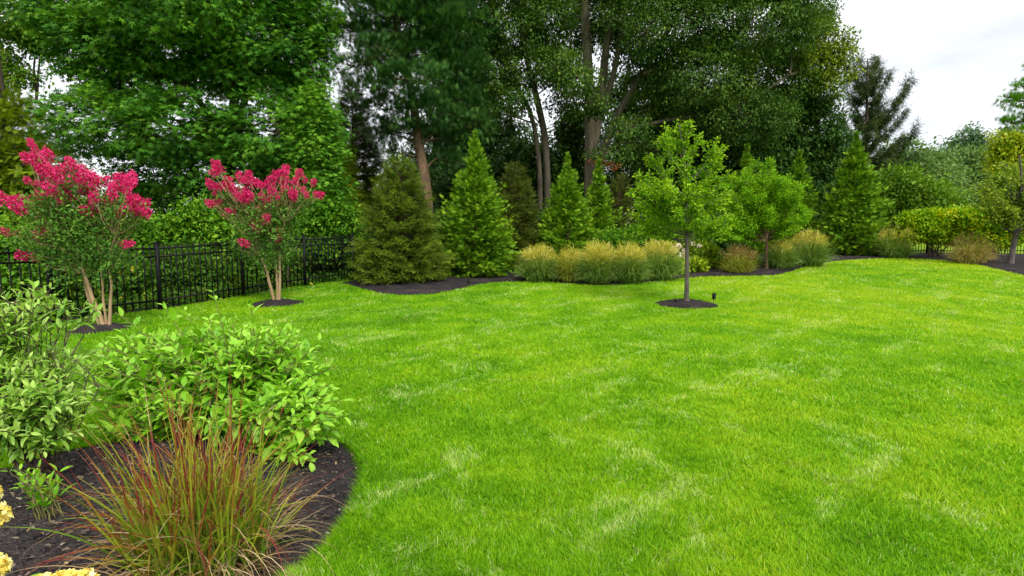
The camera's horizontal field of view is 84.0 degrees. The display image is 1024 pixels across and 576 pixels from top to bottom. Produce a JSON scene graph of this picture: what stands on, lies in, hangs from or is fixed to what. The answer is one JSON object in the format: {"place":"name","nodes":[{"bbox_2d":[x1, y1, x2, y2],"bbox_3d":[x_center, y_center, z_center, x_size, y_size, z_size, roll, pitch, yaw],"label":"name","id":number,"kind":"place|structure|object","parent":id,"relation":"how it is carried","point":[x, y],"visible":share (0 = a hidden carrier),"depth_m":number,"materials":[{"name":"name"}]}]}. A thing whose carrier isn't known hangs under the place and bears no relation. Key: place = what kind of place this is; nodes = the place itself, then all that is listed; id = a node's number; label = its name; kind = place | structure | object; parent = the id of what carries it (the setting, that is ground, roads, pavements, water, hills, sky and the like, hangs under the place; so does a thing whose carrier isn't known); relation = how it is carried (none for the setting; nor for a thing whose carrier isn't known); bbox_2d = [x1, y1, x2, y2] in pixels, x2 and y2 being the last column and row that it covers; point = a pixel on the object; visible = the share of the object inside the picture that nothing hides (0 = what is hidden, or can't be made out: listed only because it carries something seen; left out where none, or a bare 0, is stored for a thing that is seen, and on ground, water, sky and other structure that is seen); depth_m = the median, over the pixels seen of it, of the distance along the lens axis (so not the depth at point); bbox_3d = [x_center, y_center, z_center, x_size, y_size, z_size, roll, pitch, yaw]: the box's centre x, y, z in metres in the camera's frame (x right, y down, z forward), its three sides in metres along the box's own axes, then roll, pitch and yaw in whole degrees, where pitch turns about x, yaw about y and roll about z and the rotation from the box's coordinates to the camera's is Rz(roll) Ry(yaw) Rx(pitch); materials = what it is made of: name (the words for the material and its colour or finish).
{"place":"outdoors","nodes":[
{"label":"outdoors","id":0,"kind":"place"},
{"bbox_2d":[0,255,660,324],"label":"woodland floor","id":1,"kind":"structure","parent":0,"point":[135,310],"depth_m":11.78,"materials":[{"name":"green plant"}]},
{"bbox_2d":[0,0,69,99],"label":"branching maple tree","id":2,"kind":"object","parent":1,"relation":"on","point":[10,35],"visible":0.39,"depth_m":23.85,"materials":[{"name":"green plant"}]},
{"bbox_2d":[0,210,70,301],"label":"vine thicket","id":3,"kind":"object","parent":1,"relation":"on","point":[5,278],"visible":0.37,"depth_m":12.18,"materials":[{"name":"green plant"}]},
{"bbox_2d":[0,48,102,233],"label":"tree","id":4,"kind":"object","parent":1,"relation":"on","point":[14,170],"visible":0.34,"depth_m":21.00,"materials":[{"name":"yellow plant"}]},
{"bbox_2d":[14,205,161,262],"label":"vine thicket","id":5,"kind":"object","parent":1,"relation":"on","point":[144,233],"visible":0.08,"depth_m":14.05,"materials":[{"name":"green plant"}]},
{"bbox_2d":[20,242,174,302],"bbox_3d":[-9.197,0.090,12.679,3.182,2.533,2.034,0,6,0],"label":"weed clump","id":6,"kind":"object","parent":1,"relation":"on","point":[72,290],"visible":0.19,"depth_m":12.28,"materials":[{"name":"green plant"}]},
{"bbox_2d":[29,274,261,317],"bbox_3d":[-7.434,0.422,12.015,1.532,1.256,4.418,4,7,33],"label":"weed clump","id":7,"kind":"object","parent":1,"relation":"on","point":[135,306],"visible":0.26,"depth_m":11.96,"materials":[{"name":"green plant"}]},
{"bbox_2d":[0,0,357,235],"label":"sweetgum tree","id":8,"kind":"object","parent":1,"relation":"on","point":[234,63],"visible":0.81,"depth_m":17.61,"materials":[{"name":"green plant"}]},
{"bbox_2d":[272,77,363,231],"bbox_3d":[-5.880,-3.863,17.334,2.972,4.893,2.135,0,6,0],"label":"creeper","id":9,"kind":"object","parent":8,"relation":"attached to","point":[325,176],"visible":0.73,"depth_m":16.98,"materials":[{"name":"green plant"}]},
{"bbox_2d":[133,235,259,290],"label":"weed clump","id":10,"kind":"object","parent":1,"relation":"on","point":[186,273],"visible":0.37,"depth_m":14.18,"materials":[{"name":"green plant"}]},
{"bbox_2d":[141,190,256,270],"bbox_3d":[-8.977,-1.417,15.771,4.103,2.507,1.682,0,6,0],"label":"vine thicket","id":11,"kind":"object","parent":1,"relation":"on","point":[207,226],"visible":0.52,"depth_m":15.42,"materials":[{"name":"green plant"}]},
{"bbox_2d":[213,237,314,283],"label":"weed clump","id":12,"kind":"object","parent":1,"relation":"on","point":[283,268],"visible":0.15,"depth_m":15.69,"materials":[{"name":"green plant"}]},
{"bbox_2d":[259,59,324,238],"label":"spruce tree","id":13,"kind":"object","parent":1,"relation":"on","point":[276,123],"visible":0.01,"depth_m":29.47,"materials":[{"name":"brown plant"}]},
{"bbox_2d":[245,263,359,290],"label":"weed clump","id":14,"kind":"object","parent":1,"relation":"on","point":[337,279],"visible":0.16,"depth_m":15.17,"materials":[{"name":"green plant"}]},
{"bbox_2d":[261,183,369,266],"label":"vine thicket","id":15,"kind":"object","parent":1,"relation":"on","point":[337,223],"visible":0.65,"depth_m":16.83,"materials":[{"name":"green plant"}]},
{"bbox_2d":[295,242,364,276],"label":"weed clump","id":16,"kind":"object","parent":1,"relation":"on","point":[330,266],"visible":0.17,"depth_m":17.57,"materials":[{"name":"green plant"}]},
{"bbox_2d":[335,132,370,234],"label":"spruce tree","id":17,"kind":"object","parent":1,"relation":"on","point":[352,174],"visible":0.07,"depth_m":24.54,"materials":[{"name":"green plant"}]},
{"bbox_2d":[335,78,392,235],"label":"spruce tree","id":18,"kind":"object","parent":1,"relation":"on","point":[367,173],"visible":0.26,"depth_m":26.05,"materials":[{"name":"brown plant"}]},
{"bbox_2d":[342,204,520,265],"bbox_3d":[-3.543,-1.789,22.414,8.128,3.567,3.230,0,6,0],"label":"background shrub","id":19,"kind":"object","parent":1,"relation":"on","point":[438,221],"visible":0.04,"depth_m":21.86,"materials":[{"name":"green plant"}]},
{"bbox_2d":[378,23,492,187],"bbox_3d":[-5.873,-10.624,39.129,10.346,16.842,6.050,0,6,0],"label":"understory tree","id":20,"kind":"object","parent":1,"relation":"on","point":[428,155],"visible":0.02,"depth_m":38.53,"materials":[{"name":"green plant"}]},
{"bbox_2d":[386,36,524,210],"bbox_3d":[-4.768,-8.918,35.390,11.788,13.877,5.354,0,6,0],"label":"understory tree","id":21,"kind":"object","parent":1,"relation":"on","point":[494,99],"visible":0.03,"depth_m":34.62,"materials":[{"name":"green plant"}]},
{"bbox_2d":[419,82,529,251],"bbox_3d":[-1.877,-6.657,32.414,8.126,10.119,5.859,0,6,0],"label":"understory tree","id":22,"kind":"object","parent":1,"relation":"on","point":[509,129],"visible":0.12,"depth_m":31.56,"materials":[{"name":"green plant"}]},
{"bbox_2d":[381,0,608,223],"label":"leaning tree","id":23,"kind":"object","parent":1,"relation":"on","point":[523,13],"visible":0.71,"depth_m":23.49,"materials":[{"name":"green plant"}]},
{"bbox_2d":[519,197,576,251],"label":"background shrub","id":24,"kind":"object","parent":1,"relation":"on","point":[540,214],"visible":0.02,"depth_m":23.41,"materials":[{"name":"green plant"}]},
{"bbox_2d":[485,105,613,212],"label":"understory tree","id":25,"kind":"object","parent":1,"relation":"on","point":[567,136],"visible":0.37,"depth_m":28.41,"materials":[{"name":"green plant"}]},
{"bbox_2d":[488,91,630,174],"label":"understory tree","id":26,"kind":"object","parent":1,"relation":"on","point":[531,131],"visible":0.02,"depth_m":41.75,"materials":[{"name":"green plant"}]},
{"bbox_2d":[553,64,699,224],"bbox_3d":[6.512,-8.137,36.384,10.773,12.185,5.439,0,6,0],"label":"understory tree","id":27,"kind":"object","parent":1,"relation":"on","point":[631,107],"visible":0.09,"depth_m":35.48,"materials":[{"name":"green plant"}]},
{"bbox_2d":[515,0,853,212],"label":"oak tree","id":28,"kind":"object","parent":1,"relation":"on","point":[617,26],"visible":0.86,"depth_m":25.45,"materials":[{"name":"green plant"}]},
{"bbox_2d":[626,60,777,187],"bbox_3d":[14.076,-9.377,41.174,13.158,14.125,7.185,0,6,0],"label":"understory tree","id":29,"kind":"object","parent":1,"relation":"on","point":[700,72],"visible":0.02,"depth_m":39.75,"materials":[{"name":"green plant"}]},
{"bbox_2d":[626,99,792,229],"bbox_3d":[9.989,-5.931,29.623,9.224,8.535,5.753,0,6,0],"label":"understory tree","id":30,"kind":"object","parent":1,"relation":"on","point":[730,162],"visible":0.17,"depth_m":28.24,"materials":[{"name":"green plant"}]},
{"bbox_2d":[729,78,868,227],"bbox_3d":[15.181,-6.492,30.465,8.858,9.576,5.583,0,6,0],"label":"understory tree","id":31,"kind":"object","parent":1,"relation":"on","point":[824,156],"visible":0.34,"depth_m":29.16,"materials":[{"name":"green plant"}]},
{"bbox_2d":[317,0,504,211],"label":"pine tree","id":32,"kind":"object","parent":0,"point":[447,60],"visible":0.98,"depth_m":22.47,"materials":[{"name":"green plant"}]},
{"bbox_2d":[0,0,1023,214],"label":"sky","id":33,"kind":"structure","parent":0,"point":[963,54],"materials":[{"name":"white"}]},
{"bbox_2d":[0,243,1023,575],"bbox_3d":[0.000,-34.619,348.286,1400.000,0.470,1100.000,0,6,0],"label":"ground","id":34,"kind":"structure","parent":0,"point":[747,347],"depth_m":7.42,"materials":[{"name":"green plant"}]},
{"bbox_2d":[0,137,156,324],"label":"crepe myrtle","id":35,"kind":"object","parent":34,"relation":"on","point":[62,216],"visible":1,"depth_m":8.85,"materials":[{"name":"green plant"}]},
{"bbox_2d":[66,322,133,333],"bbox_3d":[-6.645,0.619,9.146,0.940,0.090,0.951,0,6,0],"label":"mulch ring","id":36,"kind":"object","parent":34,"relation":"on","point":[113,326],"visible":0.67,"depth_m":9.00,"materials":[{"name":"black soil"}]},
{"bbox_2d":[0,234,354,322],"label":"metal fence","id":37,"kind":"object","parent":34,"relation":"on","point":[156,248],"visible":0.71,"depth_m":11.79,"materials":[{"name":"black metal"}]},
{"bbox_2d":[0,434,361,575],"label":"mulch bed","id":38,"kind":"object","parent":34,"relation":"on","point":[24,513],"visible":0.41,"depth_m":3.24,"materials":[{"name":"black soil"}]},
{"bbox_2d":[0,459,75,521],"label":"seedling","id":39,"kind":"object","parent":38,"relation":"on","point":[42,496],"visible":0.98,"depth_m":3.06,"materials":[{"name":"green plant"}]},
{"bbox_2d":[0,485,100,575],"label":"yellow flower plant","id":40,"kind":"object","parent":38,"relation":"on","point":[6,515],"visible":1,"depth_m":1.96,"materials":[{"name":"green plant"}]},
{"bbox_2d":[0,279,107,492],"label":"twiggy shrub","id":41,"kind":"object","parent":38,"relation":"on","point":[27,402],"visible":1,"depth_m":3.40,"materials":[{"name":"green plant"}]},
{"bbox_2d":[5,353,352,575],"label":"red switch grass","id":42,"kind":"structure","parent":38,"relation":"on","point":[204,528],"depth_m":2.52,"materials":[{"name":"plant"}]},
{"bbox_2d":[6,436,352,573],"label":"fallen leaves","id":43,"kind":"object","parent":38,"relation":"on","point":[143,460],"visible":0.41,"depth_m":3.15,"materials":[{"name":"plant"}]},
{"bbox_2d":[74,289,354,471],"bbox_3d":[-2.360,0.617,4.572,2.937,1.276,1.374,2,6,18],"label":"leafy shrub","id":44,"kind":"object","parent":38,"relation":"on","point":[262,361],"visible":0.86,"depth_m":4.24,"materials":[{"name":"green plant"}]},
{"bbox_2d":[202,158,325,299],"bbox_3d":[-5.216,-1.207,11.988,2.597,3.050,1.303,0,6,0],"label":"crepe myrtle","id":45,"kind":"object","parent":34,"relation":"on","point":[269,221],"visible":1,"depth_m":11.82,"materials":[{"name":"green plant"}]},
{"bbox_2d":[252,298,302,306],"bbox_3d":[-4.993,0.286,12.118,1.053,0.106,1.061,0,6,0],"label":"mulch ring","id":46,"kind":"object","parent":34,"relation":"on","point":[275,302],"visible":0.89,"depth_m":11.91,"materials":[{"name":"black soil"}]},
{"bbox_2d":[343,252,1023,294],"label":"mulch bed","id":47,"kind":"object","parent":34,"relation":"on","point":[449,283],"visible":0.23,"depth_m":16.66,"materials":[{"name":"black soil"}]},
{"bbox_2d":[342,153,458,285],"bbox_3d":[-3.033,-1.811,15.563,3.194,3.798,3.133,0,6,0],"label":"spruce shrub","id":48,"kind":"object","parent":47,"relation":"on","point":[382,260],"visible":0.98,"depth_m":15.03,"materials":[{"name":"green plant"}]},
{"bbox_2d":[432,129,523,277],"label":"arborvitae","id":49,"kind":"object","parent":47,"relation":"on","point":[474,202],"visible":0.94,"depth_m":16.88,"materials":[{"name":"green plant"}]},
{"bbox_2d":[484,161,547,270],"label":"spruce shrub","id":50,"kind":"object","parent":47,"relation":"on","point":[522,218],"visible":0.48,"depth_m":19.08,"materials":[{"name":"green plant"}]},
{"bbox_2d":[510,242,561,282],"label":"ornamental grass","id":51,"kind":"object","parent":47,"relation":"on","point":[537,270],"depth_m":15.75,"materials":[{"name":"green plant"}]},
{"bbox_2d":[547,245,584,282],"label":"ornamental grass","id":52,"kind":"object","parent":47,"relation":"on","point":[564,270],"depth_m":15.65,"materials":[{"name":"plant"}]},
{"bbox_2d":[532,151,608,271],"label":"arborvitae","id":53,"kind":"object","parent":47,"relation":"on","point":[566,193],"visible":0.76,"depth_m":18.54,"materials":[{"name":"green plant"}]},
{"bbox_2d":[567,237,625,284],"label":"ornamental grass","id":54,"kind":"object","parent":47,"relation":"on","point":[598,270],"depth_m":15.09,"materials":[{"name":"green plant"}]},
{"bbox_2d":[570,156,625,257],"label":"arborvitae","id":55,"kind":"object","parent":47,"relation":"on","point":[597,190],"visible":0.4,"depth_m":20.49,"materials":[{"name":"green plant"}]},
{"bbox_2d":[584,156,620,171],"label":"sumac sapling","id":56,"kind":"object","parent":47,"relation":"on","point":[602,165],"visible":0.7,"depth_m":23.57,"materials":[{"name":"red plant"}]},
{"bbox_2d":[600,171,637,260],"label":"spruce shrub","id":57,"kind":"object","parent":47,"relation":"on","point":[619,198],"visible":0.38,"depth_m":22.55,"materials":[{"name":"green plant"}]},
{"bbox_2d":[570,213,684,261],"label":"background shrub","id":58,"kind":"object","parent":47,"relation":"on","point":[615,240],"visible":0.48,"depth_m":19.10,"materials":[{"name":"green plant"}]},
{"bbox_2d":[609,239,659,283],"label":"ornamental grass","id":59,"kind":"object","parent":47,"relation":"on","point":[632,271],"depth_m":15.23,"materials":[{"name":"green plant"}]},
{"bbox_2d":[632,237,694,280],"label":"ornamental grass","id":60,"kind":"object","parent":47,"relation":"on","point":[664,269],"depth_m":16.00,"materials":[{"name":"green plant"}]},
{"bbox_2d":[663,255,690,274],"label":"perennial plant","id":61,"kind":"object","parent":47,"relation":"on","point":[683,272],"visible":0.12,"depth_m":17.22,"materials":[{"name":"green plant"}]},
{"bbox_2d":[671,235,706,263],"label":"hydrangea","id":62,"kind":"object","parent":47,"relation":"on","point":[695,246],"visible":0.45,"depth_m":18.28,"materials":[{"name":"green plant"}]},
{"bbox_2d":[642,201,747,257],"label":"background shrub","id":63,"kind":"object","parent":47,"relation":"on","point":[722,244],"visible":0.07,"depth_m":22.88,"materials":[{"name":"green plant"}]},
{"bbox_2d":[684,254,710,272],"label":"perennial plant","id":64,"kind":"object","parent":47,"relation":"on","point":[701,264],"visible":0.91,"depth_m":17.73,"materials":[{"name":"green plant"}]},
{"bbox_2d":[698,239,720,267],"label":"perennial plant","id":65,"kind":"object","parent":47,"relation":"on","point":[711,250],"visible":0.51,"depth_m":18.56,"materials":[{"name":"green plant"}]},
{"bbox_2d":[707,250,740,267],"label":"daylily clump","id":66,"kind":"object","parent":47,"relation":"on","point":[719,261],"visible":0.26,"depth_m":18.71,"materials":[{"name":"green plant"}]},
{"bbox_2d":[717,242,762,274],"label":"ornamental grass","id":67,"kind":"object","parent":47,"relation":"on","point":[739,266],"depth_m":17.42,"materials":[{"name":"plant"}]},
{"bbox_2d":[728,250,756,262],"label":"daylily clump","id":68,"kind":"object","parent":47,"relation":"on","point":[744,256],"visible":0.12,"depth_m":19.04,"materials":[{"name":"green plant"}]},
{"bbox_2d":[718,142,776,253],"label":"arborvitae","id":69,"kind":"object","parent":47,"relation":"on","point":[746,160],"visible":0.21,"depth_m":24.90,"materials":[{"name":"green plant"}]},
{"bbox_2d":[743,250,762,263],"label":"daylily clump","id":70,"kind":"object","parent":47,"relation":"on","point":[756,261],"visible":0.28,"depth_m":19.47,"materials":[{"name":"green plant"}]},
{"bbox_2d":[712,156,814,268],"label":"maple tree","id":71,"kind":"object","parent":47,"relation":"on","point":[767,201],"visible":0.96,"depth_m":17.73,"materials":[{"name":"green plant"}]},
{"bbox_2d":[757,236,805,268],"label":"ornamental grass","id":72,"kind":"object","parent":47,"relation":"on","point":[784,259],"depth_m":18.16,"materials":[{"name":"green plant"}]},
{"bbox_2d":[760,149,827,252],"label":"arborvitae","id":73,"kind":"object","parent":47,"relation":"on","point":[798,167],"visible":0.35,"depth_m":24.70,"materials":[{"name":"green plant"}]},
{"bbox_2d":[768,207,849,245],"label":"background shrub","id":74,"kind":"object","parent":47,"relation":"on","point":[819,216],"visible":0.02,"depth_m":25.42,"materials":[{"name":"green plant"}]},
{"bbox_2d":[787,226,839,265],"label":"ornamental grass","id":75,"kind":"object","parent":47,"relation":"on","point":[815,254],"depth_m":18.89,"materials":[{"name":"green plant"}]},
{"bbox_2d":[808,130,900,255],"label":"arborvitae","id":76,"kind":"object","parent":47,"relation":"on","point":[854,170],"visible":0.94,"depth_m":23.31,"materials":[{"name":"green plant"}]},
{"bbox_2d":[867,226,925,258],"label":"ornamental grass","id":77,"kind":"object","parent":47,"relation":"on","point":[892,251],"depth_m":22.00,"materials":[{"name":"green plant"}]},
{"bbox_2d":[887,204,975,256],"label":"hedge shrub","id":78,"kind":"object","parent":47,"relation":"on","point":[934,226],"visible":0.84,"depth_m":22.05,"materials":[{"name":"green plant"}]},
{"bbox_2d":[945,230,1001,263],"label":"ornamental grass","id":79,"kind":"object","parent":47,"relation":"on","point":[977,254],"depth_m":19.47,"materials":[{"name":"beige plant"}]},
{"bbox_2d":[949,205,1023,256],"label":"hedge shrub","id":80,"kind":"object","parent":47,"relation":"on","point":[977,223],"visible":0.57,"depth_m":21.55,"materials":[{"name":"green plant"}]},
{"bbox_2d":[966,155,1023,263],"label":"shade tree","id":81,"kind":"object","parent":47,"relation":"on","point":[999,192],"visible":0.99,"depth_m":18.87,"materials":[{"name":"green plant"}]},
{"bbox_2d":[990,61,1023,138],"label":"overhanging tree","id":82,"kind":"object","parent":47,"relation":"on","point":[1015,98],"visible":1,"depth_m":21.38,"materials":[{"name":"green plant"}]},
{"bbox_2d":[656,298,717,308],"bbox_3d":[3.660,0.300,11.992,1.260,0.110,1.260,0,6,0],"label":"mulch ring","id":83,"kind":"object","parent":34,"relation":"on","point":[690,303],"visible":0.92,"depth_m":11.71,"materials":[{"name":"black soil"}]},
{"bbox_2d":[625,118,736,300],"bbox_3d":[3.539,-1.555,11.782,2.653,3.885,2.025,-5,8,-43],"label":"young tree","id":84,"kind":"object","parent":83,"relation":"on","point":[664,194],"visible":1,"depth_m":11.57,"materials":[{"name":"green plant"}]},
{"bbox_2d":[838,48,922,237],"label":"drooping spruce","id":85,"kind":"object","parent":34,"relation":"on","point":[876,118],"visible":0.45,"depth_m":31.92,"materials":[{"name":"green plant"}]},
{"bbox_2d":[857,158,976,249],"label":"bushy tree","id":86,"kind":"object","parent":34,"relation":"on","point":[908,189],"visible":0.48,"depth_m":28.02,"materials":[{"name":"green plant"}]},
{"bbox_2d":[870,132,971,189],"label":"distant tree","id":87,"kind":"object","parent":34,"relation":"on","point":[922,160],"visible":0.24,"depth_m":38.57,"materials":[{"name":"green plant"}]},
{"bbox_2d":[849,231,1023,253],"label":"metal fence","id":88,"kind":"object","parent":34,"relation":"on","point":[950,250],"visible":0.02,"depth_m":24.93,"materials":[{"name":"black metal"}]},
{"bbox_2d":[919,142,976,186],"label":"distant tree","id":89,"kind":"object","parent":34,"relation":"on","point":[944,148],"visible":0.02,"depth_m":60.12,"materials":[{"name":"green plant"}]},
{"bbox_2d":[914,145,984,206],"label":"distant tree","id":90,"kind":"object","parent":34,"relation":"on","point":[938,156],"visible":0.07,"depth_m":46.10,"materials":[{"name":"green plant"}]},
{"bbox_2d":[936,121,991,155],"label":"distant tree","id":91,"kind":"object","parent":34,"relation":"on","point":[970,137],"visible":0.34,"depth_m":64.09,"materials":[{"name":"green plant"}]},
{"bbox_2d":[947,139,1012,206],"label":"distant tree","id":92,"kind":"object","parent":34,"relation":"on","point":[966,158],"visible":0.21,"depth_m":54.49,"materials":[{"name":"green plant"}]},
{"bbox_2d":[971,126,1023,204],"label":"golden tree","id":93,"kind":"object","parent":34,"relation":"on","point":[1008,147],"visible":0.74,"depth_m":28.16,"materials":[{"name":"green plant"}]},
{"bbox_2d":[766,9,867,189],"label":"oak tree","id":94,"kind":"object","parent":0,"point":[830,55],"visible":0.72,"depth_m":27.32,"materials":[{"name":"green plant"}]}
]}

